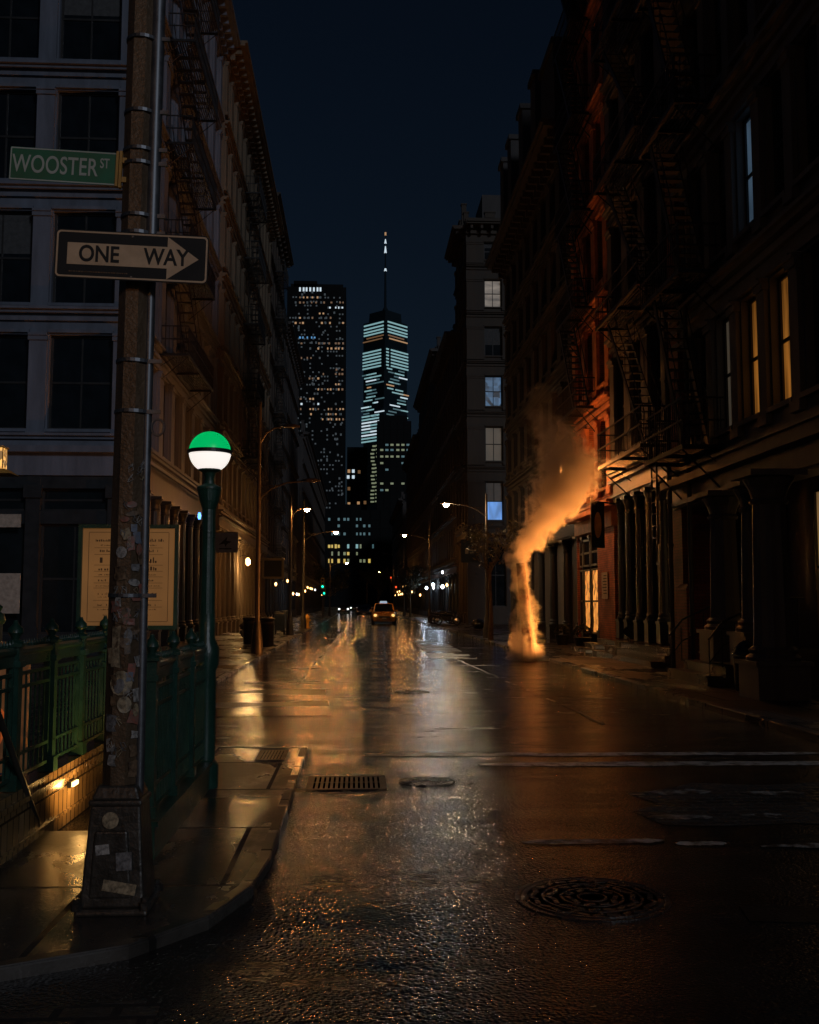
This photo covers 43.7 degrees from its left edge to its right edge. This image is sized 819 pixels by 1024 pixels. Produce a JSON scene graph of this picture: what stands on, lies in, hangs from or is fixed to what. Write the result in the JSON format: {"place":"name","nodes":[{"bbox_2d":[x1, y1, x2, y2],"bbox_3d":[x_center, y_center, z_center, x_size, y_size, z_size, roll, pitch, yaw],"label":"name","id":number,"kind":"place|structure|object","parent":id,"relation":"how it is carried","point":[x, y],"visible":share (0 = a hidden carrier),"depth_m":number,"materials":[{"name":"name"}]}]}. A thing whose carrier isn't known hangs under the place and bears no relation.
{"place":"outdoors","nodes":[
{"label":"outdoors","id":0,"kind":"place"},
{"bbox_2d":[0,607,337,967],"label":"pavement","id":1,"kind":"structure","parent":0,"point":[208,855],"depth_m":6.42,"materials":[{"name":"grey concrete"}]},
{"bbox_2d":[0,642,30,775],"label":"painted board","id":2,"kind":"object","parent":1,"relation":"on","point":[3,671],"visible":0.21,"depth_m":7.66,"materials":[{"name":"green"}]},
{"bbox_2d":[0,741,103,864],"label":"stairwell wall","id":3,"kind":"structure","parent":1,"relation":"on","point":[59,804],"depth_m":7.21,"materials":[{"name":"tile"}]},
{"bbox_2d":[0,710,39,826],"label":"handrail","id":4,"kind":"object","parent":3,"relation":"attached to","point":[12,754],"visible":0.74,"depth_m":6.35,"materials":[{"name":"metal"}]},
{"bbox_2d":[0,616,107,791],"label":"subway railing","id":5,"kind":"object","parent":3,"relation":"on","point":[49,650],"visible":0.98,"depth_m":7.31,"materials":[{"name":"green metal"}]},
{"bbox_2d":[70,0,169,916],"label":"signal pole","id":6,"kind":"object","parent":1,"relation":"on","point":[118,876],"visible":0.96,"depth_m":5.49,"materials":[{"name":"metal"}]},
{"bbox_2d":[9,146,126,188],"bbox_3d":[-1.878,-1.907,5.657,0.653,0.216,0.032,0,-5,-5],"label":"street name sign","id":7,"kind":"object","parent":6,"relation":"attached to","point":[64,166],"visible":1,"depth_m":5.65,"materials":[{"name":"green metal"}]},
{"bbox_2d":[54,229,208,283],"bbox_3d":[-1.502,-1.384,5.534,0.820,0.285,0.008,0,-5,-5],"label":"one way sign","id":8,"kind":"object","parent":6,"relation":"attached to","point":[123,256],"visible":1,"depth_m":5.53,"materials":[{"name":"metal"}]},
{"bbox_2d":[0,0,240,654],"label":"corner building","id":9,"kind":"structure","parent":1,"relation":"on","point":[63,65],"depth_m":32.55,"materials":[{"name":"grey stone"}]},
{"bbox_2d":[0,446,19,476],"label":"lantern","id":10,"kind":"object","parent":9,"relation":"attached to","point":[4,472],"visible":1,"depth_m":13.80,"materials":[{"name":"yellow"}]},
{"bbox_2d":[0,573,20,612],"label":"window poster","id":11,"kind":"object","parent":9,"relation":"attached to","point":[9,592],"depth_m":31.18,"materials":[{"name":"paper"}]},
{"bbox_2d":[0,514,20,526],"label":"window poster","id":12,"kind":"object","parent":9,"relation":"attached to","point":[10,520],"depth_m":31.37,"materials":[{"name":"paper"}]},
{"bbox_2d":[0,524,24,633],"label":"shop window","id":13,"kind":"structure","parent":9,"relation":"in","point":[11,538],"depth_m":31.66,"materials":[{"name":"black glass"}]},
{"bbox_2d":[0,489,25,510],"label":"transom window","id":14,"kind":"structure","parent":9,"relation":"in","point":[10,499],"depth_m":31.81,"materials":[{"name":"black glass"}]},
{"bbox_2d":[0,335,27,427],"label":"window","id":15,"kind":"structure","parent":9,"relation":"in","point":[13,348],"depth_m":32.10,"materials":[{"name":"black glass"}]},
{"bbox_2d":[0,212,32,301],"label":"window","id":16,"kind":"structure","parent":9,"relation":"in","point":[15,227],"depth_m":32.44,"materials":[{"name":"black glass"}]},
{"bbox_2d":[0,91,36,177],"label":"window","id":17,"kind":"structure","parent":9,"relation":"in","point":[17,109],"depth_m":32.83,"materials":[{"name":"black glass"}]},
{"bbox_2d":[0,0,39,57],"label":"window","id":18,"kind":"structure","parent":9,"relation":"in","point":[19,19],"depth_m":33.11,"materials":[{"name":"black glass"}]},
{"bbox_2d":[38,524,99,633],"bbox_3d":[-10.411,2.077,31.694,2.050,3.400,0.120,0,-5,-3],"label":"shop window","id":19,"kind":"structure","parent":9,"relation":"in","point":[59,542],"depth_m":31.67,"materials":[{"name":"black glass"}]},
{"bbox_2d":[42,489,107,510],"bbox_3d":[-10.411,-0.363,31.912,2.050,0.700,0.120,0,-5,-3],"label":"transom window","id":20,"kind":"structure","parent":9,"relation":"in","point":[52,499],"depth_m":31.91,"materials":[{"name":"black glass"}]},
{"bbox_2d":[48,336,112,428],"bbox_3d":[-10.328,-4.053,32.195,1.950,3.000,0.120,0,-5,-3],"label":"window","id":21,"kind":"structure","parent":9,"relation":"in","point":[80,366],"depth_m":32.20,"materials":[{"name":"black glass"}]},
{"bbox_2d":[52,213,115,302],"bbox_3d":[-10.328,-8.037,32.551,1.950,3.000,0.120,0,-5,-3],"label":"window","id":22,"kind":"structure","parent":9,"relation":"in","point":[65,290],"depth_m":32.50,"materials":[{"name":"black glass"}]},
{"bbox_2d":[57,93,118,152],"bbox_3d":[-10.328,-12.021,32.906,1.950,3.000,0.120,0,-5,-3],"label":"window","id":23,"kind":"structure","parent":9,"relation":"in","point":[86,121],"depth_m":32.95,"materials":[{"name":"black glass"}]},
{"bbox_2d":[60,0,121,59],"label":"window","id":24,"kind":"structure","parent":9,"relation":"in","point":[90,29],"depth_m":33.23,"materials":[{"name":"black glass"}]},
{"bbox_2d":[159,0,219,411],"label":"fire escape","id":25,"kind":"object","parent":9,"relation":"attached to","point":[207,82],"visible":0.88,"depth_m":40.91,"materials":[{"name":"black metal"}]},
{"bbox_2d":[215,532,237,552],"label":"box sign","id":26,"kind":"object","parent":9,"relation":"attached to","point":[226,542],"visible":0.84,"depth_m":49.16,"materials":[{"name":"black metal"}]},
{"bbox_2d":[76,524,179,647],"bbox_3d":[-2.522,1.258,9.116,0.889,2.296,0.080,0,-5,-3],"label":"poster board","id":27,"kind":"object","parent":1,"relation":"on","point":[93,570],"visible":0.39,"depth_m":9.16,"materials":[{"name":"beige paper"}]},
{"bbox_2d":[151,761,212,859],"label":"kerb wall","id":28,"kind":"structure","parent":1,"relation":"on","point":[172,816],"depth_m":7.24,"materials":[{"name":"green paint"}]},
{"bbox_2d":[144,628,206,818],"bbox_3d":[-1.729,1.490,7.744,0.120,1.190,2.470,0,-5,-3],"label":"subway railing","id":29,"kind":"object","parent":28,"relation":"on","point":[174,740],"visible":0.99,"depth_m":7.30,"materials":[{"name":"green metal"}]},
{"bbox_2d":[187,431,232,788],"bbox_3d":[-1.781,0.835,9.001,0.402,3.118,0.402,0,-5,-3],"label":"globe lamp","id":30,"kind":"object","parent":1,"relation":"on","point":[210,453],"visible":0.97,"depth_m":8.96,"materials":[{"name":"metal"}]},
{"bbox_2d":[215,40,283,634],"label":"stone building","id":31,"kind":"structure","parent":1,"relation":"on","point":[244,148],"depth_m":60.15,"materials":[{"name":"brown stone"}]},
{"bbox_2d":[240,175,266,481],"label":"fire escape","id":32,"kind":"object","parent":31,"relation":"attached to","point":[258,388],"visible":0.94,"depth_m":63.82,"materials":[{"name":"black metal"}]},
{"bbox_2d":[260,558,283,578],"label":"box sign","id":33,"kind":"object","parent":31,"relation":"attached to","point":[272,568],"visible":0.92,"depth_m":75.43,"materials":[{"name":"black metal"}]},
{"bbox_2d":[260,617,274,645],"bbox_3d":[-5.368,4.494,38.527,0.598,1.080,0.583,0,-5,-3],"label":"trash can","id":34,"kind":"object","parent":1,"relation":"on","point":[267,626],"visible":0.82,"depth_m":38.30,"materials":[{"name":"black metal"}]},
{"bbox_2d":[255,750,288,760],"bbox_3d":[-1.437,2.546,10.706,0.300,0.010,0.700,0,-5,-3],"label":"drain grate","id":35,"kind":"object","parent":1,"relation":"on","point":[262,755],"visible":1,"depth_m":10.68,"materials":[{"name":"black metal"}]},
{"bbox_2d":[265,192,293,620],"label":"loft building","id":36,"kind":"structure","parent":1,"relation":"on","point":[281,248],"depth_m":89.59,"materials":[{"name":"brown brick"}]},
{"bbox_2d":[251,402,319,652],"bbox_3d":[-4.034,0.465,33.427,2.200,8.200,0.380,0,-5,-3],"label":"street lamp","id":37,"kind":"object","parent":1,"relation":"on","point":[256,643],"visible":1,"depth_m":33.33,"materials":[{"name":"metal"}]},
{"bbox_2d":[279,308,305,616],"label":"loft building","id":38,"kind":"structure","parent":1,"relation":"on","point":[293,381],"depth_m":109.85,"materials":[{"name":"brown brick"}]},
{"bbox_2d":[286,495,312,634],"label":"street lamp","id":39,"kind":"object","parent":1,"relation":"on","point":[289,629],"visible":0.98,"depth_m":51.12,"materials":[{"name":"metal"}]},
{"bbox_2d":[295,420,317,614],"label":"loft building","id":40,"kind":"structure","parent":1,"relation":"on","point":[307,461],"depth_m":142.40,"materials":[{"name":"brown brick"}]},
{"bbox_2d":[311,464,328,612],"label":"loft building","id":41,"kind":"structure","parent":1,"relation":"on","point":[320,501],"depth_m":190.33,"materials":[{"name":"brown brick"}]},
{"bbox_2d":[300,500,340,628],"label":"street lamp","id":42,"kind":"object","parent":1,"relation":"on","point":[303,622],"visible":1,"depth_m":64.08,"materials":[{"name":"metal"}]},
{"bbox_2d":[242,616,254,643],"bbox_3d":[-6.245,4.624,39.977,0.598,1.080,0.583,0,-5,-3],"label":"trash can","id":43,"kind":"object","parent":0,"point":[248,622],"visible":0.75,"depth_m":39.75,"materials":[{"name":"black metal"}]},
{"bbox_2d":[232,0,566,503],"label":"sky","id":44,"kind":"structure","parent":0,"point":[379,117],"materials":[{"name":"blue"}]},
{"bbox_2d":[0,607,818,1023],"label":"road","id":45,"kind":"structure","parent":0,"point":[396,903],"depth_m":6.38,"materials":[{"name":"black asphalt"}]},
{"bbox_2d":[0,997,162,1023],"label":"cobble patch","id":46,"kind":"object","parent":45,"relation":"on","point":[143,1011],"visible":1,"depth_m":4.11,"materials":[{"name":"grey stone"}]},
{"bbox_2d":[0,612,339,981],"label":"kerb","id":47,"kind":"structure","parent":45,"relation":"on","point":[57,964],"depth_m":5.05,"materials":[{"name":"concrete"}]},
{"bbox_2d":[215,689,331,716],"bbox_3d":[-2.463,3.200,17.330,2.400,0.001,4.900,0,-5,-3],"label":"asphalt patch","id":48,"kind":"object","parent":45,"relation":"on","point":[271,702],"visible":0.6,"depth_m":17.01,"materials":[{"name":"grey asphalt"}]},
{"bbox_2d":[306,776,386,789],"bbox_3d":[-0.578,2.490,9.399,0.720,0.010,0.700,0,-5,-3],"label":"drain grate","id":49,"kind":"object","parent":45,"relation":"on","point":[346,782],"visible":1,"depth_m":9.36,"materials":[{"name":"black metal"}]},
{"bbox_2d":[370,601,397,624],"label":"taxi","id":50,"kind":"object","parent":45,"relation":"on","point":[383,611],"visible":1,"depth_m":78.98,"materials":[{"name":"yellow paint"}]},
{"bbox_2d":[399,776,454,786],"bbox_3d":[0.159,2.500,9.486,0.520,0.008,0.520,0,-5,-3],"label":"manhole cover","id":51,"kind":"object","parent":45,"relation":"on","point":[425,781],"visible":1,"depth_m":9.46,"materials":[{"name":"metal"}]},
{"bbox_2d":[414,641,476,658],"bbox_3d":[1.001,4.984,37.307,1.500,0.001,14.000,0,-5,-3],"label":"asphalt patch","id":52,"kind":"object","parent":45,"relation":"on","point":[436,650],"visible":1,"depth_m":35.37,"materials":[{"name":"grey asphalt"}]},
{"bbox_2d":[516,563,536,661],"bbox_3d":[3.346,2.859,29.275,0.565,2.811,0.453,0,-5,-3],"label":"steam stack","id":53,"kind":"object","parent":45,"relation":"on","point":[528,654],"visible":1,"depth_m":29.14,"materials":[{"name":"orange plastic"}]},
{"bbox_2d":[365,752,818,755],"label":"crosswalk line","id":54,"kind":"object","parent":45,"relation":"on","point":[599,754],"visible":1,"depth_m":11.24,"materials":[{"name":"white paint"}]},
{"bbox_2d":[515,877,670,921],"bbox_3d":[1.025,2.165,5.741,0.860,0.008,0.860,0,-5,-3],"label":"manhole cover","id":55,"kind":"object","parent":45,"relation":"on","point":[595,899],"visible":1,"depth_m":5.70,"materials":[{"name":"metal"}]},
{"bbox_2d":[522,838,664,843],"bbox_3d":[1.275,2.281,7.081,1.000,0.001,0.149,0,-5,-3],"label":"crosswalk line","id":56,"kind":"object","parent":45,"relation":"on","point":[588,841],"visible":1,"depth_m":7.07,"materials":[{"name":"paint"}]},
{"bbox_2d":[396,614,818,741],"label":"kerb","id":57,"kind":"structure","parent":45,"relation":"on","point":[746,717],"depth_m":17.02,"materials":[{"name":"concrete"}]},
{"bbox_2d":[478,761,818,765],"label":"crosswalk line","id":58,"kind":"object","parent":45,"relation":"on","point":[698,763],"visible":1,"depth_m":10.54,"materials":[{"name":"white paint"}]},
{"bbox_2d":[626,782,818,825],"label":"cobble patch","id":59,"kind":"object","parent":45,"relation":"on","point":[727,804],"visible":1,"depth_m":8.39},
{"bbox_2d":[461,539,478,562],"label":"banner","id":60,"kind":"object","parent":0,"point":[467,556],"visible":0.72,"depth_m":66.30,"materials":[{"name":"black fabric"}]},
{"bbox_2d":[372,607,818,735],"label":"pavement","id":61,"kind":"structure","parent":0,"point":[803,713],"depth_m":21.12,"materials":[{"name":"grey concrete"}]},
{"bbox_2d":[389,492,406,611],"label":"loft building","id":62,"kind":"structure","parent":61,"relation":"on","point":[397,520],"depth_m":200.10,"materials":[{"name":"brown brick"}]},
{"bbox_2d":[393,564,427,616],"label":"street tree","id":63,"kind":"object","parent":61,"relation":"on","point":[408,582],"visible":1,"depth_m":117.56,"materials":[{"name":"green plant"}]},
{"bbox_2d":[402,424,420,614],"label":"loft building","id":64,"kind":"structure","parent":61,"relation":"on","point":[410,467],"depth_m":152.34,"materials":[{"name":"brown brick"}]},
{"bbox_2d":[413,336,440,617],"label":"loft building","id":65,"kind":"structure","parent":61,"relation":"on","point":[425,405],"depth_m":119.52,"materials":[{"name":"brown brick"}]},
{"bbox_2d":[429,324,458,620],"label":"loft building","id":66,"kind":"structure","parent":61,"relation":"on","point":[442,376],"depth_m":95.28,"materials":[{"name":"brown brick"}]},
{"bbox_2d":[440,494,488,637],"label":"street lamp","id":67,"kind":"object","parent":61,"relation":"on","point":[486,618],"visible":0.9,"depth_m":46.60,"materials":[{"name":"metal"}]},
{"bbox_2d":[444,195,510,623],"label":"corner building","id":68,"kind":"structure","parent":61,"relation":"on","point":[479,351],"depth_m":79.78,"materials":[{"name":"grey stone"}]},
{"bbox_2d":[484,327,500,355],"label":"window","id":69,"kind":"structure","parent":68,"relation":"in","point":[492,336],"depth_m":80.14,"materials":[{"name":"black glass"}]},
{"bbox_2d":[484,280,500,306],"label":"window","id":70,"kind":"structure","parent":68,"relation":"in","point":[492,288],"depth_m":80.49,"materials":[{"name":"grey glass"}]},
{"bbox_2d":[485,427,501,460],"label":"window","id":71,"kind":"structure","parent":68,"relation":"in","point":[493,435],"depth_m":79.42,"materials":[{"name":"grey glass"}]},
{"bbox_2d":[485,376,501,405],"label":"window","id":72,"kind":"structure","parent":68,"relation":"in","point":[493,385],"depth_m":79.81,"materials":[{"name":"blue"}]},
{"bbox_2d":[485,482,502,519],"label":"window","id":73,"kind":"structure","parent":68,"relation":"in","point":[494,490],"depth_m":79.09,"materials":[{"name":"blue glass"}]},
{"bbox_2d":[488,544,505,606],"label":"shop window","id":74,"kind":"structure","parent":68,"relation":"in","point":[498,580],"depth_m":78.55,"materials":[{"name":"black glass"}]},
{"bbox_2d":[462,516,520,639],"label":"street tree","id":75,"kind":"object","parent":61,"relation":"on","point":[475,544],"visible":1,"depth_m":43.86,"materials":[{"name":"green plant"}]},
{"bbox_2d":[485,36,597,643],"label":"loft building","id":76,"kind":"structure","parent":61,"relation":"on","point":[523,261],"depth_m":47.54,"materials":[{"name":"brown brick"}]},
{"bbox_2d":[572,624,592,645],"bbox_3d":[5.929,4.269,35.023,0.762,0.865,0.720,0,-5,-3],"label":"planter","id":77,"kind":"object","parent":61,"relation":"on","point":[579,641],"visible":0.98,"depth_m":34.83,"materials":[{"name":"plastic"}]},
{"bbox_2d":[564,0,623,642],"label":"red building","id":78,"kind":"structure","parent":61,"relation":"on","point":[597,614],"depth_m":36.89,"materials":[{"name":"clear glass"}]},
{"bbox_2d":[552,0,596,446],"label":"fire escape","id":79,"kind":"object","parent":78,"relation":"attached to","point":[571,10],"visible":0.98,"depth_m":38.26,"materials":[{"name":"black metal"}]},
{"bbox_2d":[583,569,590,632],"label":"shop window","id":80,"kind":"structure","parent":78,"relation":"in","point":[587,612],"depth_m":37.91,"materials":[{"name":"yellow"}]},
{"bbox_2d":[591,568,598,633],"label":"shop window","id":81,"kind":"structure","parent":78,"relation":"in","point":[594,572],"depth_m":36.76,"materials":[{"name":"yellow"}]},
{"bbox_2d":[571,0,670,666],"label":"column front building","id":82,"kind":"structure","parent":61,"relation":"on","point":[643,616],"depth_m":30.99,"materials":[{"name":"brown stone"}]},
{"bbox_2d":[590,500,614,547],"bbox_3d":[6.349,0.393,33.469,0.822,1.570,0.086,0,-5,-3],"label":"blade sign","id":83,"kind":"object","parent":82,"relation":"attached to","point":[597,525],"visible":1,"depth_m":33.42,"materials":[{"name":"black metal"}]},
{"bbox_2d":[590,0,668,498],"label":"fire escape","id":84,"kind":"object","parent":82,"relation":"attached to","point":[630,92],"visible":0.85,"depth_m":30.20,"materials":[{"name":"black metal"}]},
{"bbox_2d":[656,326,661,428],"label":"window","id":85,"kind":"structure","parent":82,"relation":"in","point":[657,336],"depth_m":29.50,"materials":[{"name":"black glass"}]},
{"bbox_2d":[658,0,818,700],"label":"iron front building","id":86,"kind":"structure","parent":61,"relation":"on","point":[754,174],"depth_m":20.07,"materials":[{"name":"black metal"}]},
{"bbox_2d":[634,0,724,544],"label":"fire escape","id":87,"kind":"object","parent":86,"relation":"attached to","point":[680,453],"visible":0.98,"depth_m":23.35,"materials":[{"name":"black metal"}]},
{"bbox_2d":[697,175,702,268],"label":"window","id":88,"kind":"structure","parent":86,"relation":"in","point":[699,202],"depth_m":23.90,"materials":[{"name":"black glass"}]},
{"bbox_2d":[701,335,706,437],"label":"window","id":89,"kind":"structure","parent":86,"relation":"in","point":[703,355],"depth_m":23.57,"materials":[{"name":"black glass"}]},
{"bbox_2d":[714,0,721,77],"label":"window","id":90,"kind":"structure","parent":86,"relation":"in","point":[716,2],"depth_m":22.76,"materials":[{"name":"black glass"}]},
{"bbox_2d":[718,146,726,249],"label":"window","id":91,"kind":"structure","parent":86,"relation":"in","point":[721,153],"depth_m":22.41,"materials":[{"name":"black glass"}]},
{"bbox_2d":[723,317,731,426],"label":"window","id":92,"kind":"structure","parent":86,"relation":"in","point":[726,322],"depth_m":22.07,"materials":[{"name":"grey glass"}]},
{"bbox_2d":[736,507,741,617],"bbox_3d":[7.834,1.423,23.806,0.120,3.100,1.000,0,-5,-3],"label":"door","id":93,"kind":"structure","parent":86,"relation":"in","point":[738,522],"depth_m":24.21,"materials":[{"name":"black glass"}]},
{"bbox_2d":[739,0,747,40],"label":"window","id":94,"kind":"structure","parent":86,"relation":"in","point":[743,3],"depth_m":21.28,"materials":[{"name":"black glass"}]},
{"bbox_2d":[743,114,753,225],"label":"window","id":95,"kind":"structure","parent":86,"relation":"in","point":[747,123],"depth_m":20.97,"materials":[{"name":"blue"}]},
{"bbox_2d":[748,296,758,414],"bbox_3d":[6.978,-3.102,20.245,0.120,2.480,0.980,0,-5,-3],"label":"window","id":96,"kind":"structure","parent":86,"relation":"in","point":[752,303],"depth_m":20.62,"materials":[{"name":"yellow glass"}]},
{"bbox_2d":[771,76,784,196],"bbox_3d":[7.053,-7.016,19.140,0.120,2.480,0.980,0,-5,-3],"label":"window","id":97,"kind":"structure","parent":86,"relation":"in","point":[776,88],"depth_m":19.50,"materials":[{"name":"black glass"}]},
{"bbox_2d":[778,272,791,400],"bbox_3d":[7.053,-3.231,18.802,0.120,2.480,0.980,0,-5,-3],"label":"window","id":98,"kind":"structure","parent":86,"relation":"in","point":[785,366],"depth_m":19.15,"materials":[{"name":"yellow glass"}]},
{"bbox_2d":[804,32,818,164],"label":"window","id":99,"kind":"structure","parent":86,"relation":"in","point":[810,49],"depth_m":18.03,"materials":[{"name":"black glass"}]},
{"bbox_2d":[811,248,818,384],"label":"window","id":100,"kind":"structure","parent":86,"relation":"in","point":[815,254],"depth_m":17.79,"materials":[{"name":"black glass"}]},
{"bbox_2d":[812,488,818,646],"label":"door","id":101,"kind":"structure","parent":86,"relation":"in","point":[815,492],"depth_m":20.09,"materials":[{"name":"brown"}]},
{"bbox_2d":[731,640,752,690],"bbox_3d":[6.056,2.762,18.418,0.484,0.914,0.484,-5,-7,43],"label":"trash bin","id":102,"kind":"object","parent":61,"relation":"on","point":[740,650],"visible":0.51,"depth_m":18.32,"materials":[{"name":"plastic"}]},
{"label":"ground","id":103,"kind":"structure","parent":0,"visible":0},
{"bbox_2d":[287,281,345,509],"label":"residential tower","id":104,"kind":"structure","parent":103,"relation":"on","point":[316,314],"depth_m":962.62,"materials":[{"name":"glass"}]},
{"bbox_2d":[347,447,366,509],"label":"office block","id":105,"kind":"structure","parent":103,"relation":"on","point":[356,475],"depth_m":824.58,"materials":[{"name":"stone"}]},
{"bbox_2d":[324,504,392,606],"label":"office block","id":106,"kind":"structure","parent":103,"relation":"on","point":[362,540],"depth_m":469.64,"materials":[{"name":"stone"}]},
{"bbox_2d":[361,232,408,509],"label":"glass tower","id":107,"kind":"structure","parent":103,"relation":"on","point":[385,360],"depth_m":1454.61,"materials":[{"name":"blue glass"}]},
{"bbox_2d":[376,415,410,509],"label":"office block","id":108,"kind":"structure","parent":103,"relation":"on","point":[393,436],"depth_m":766.87,"materials":[{"name":"glass"}]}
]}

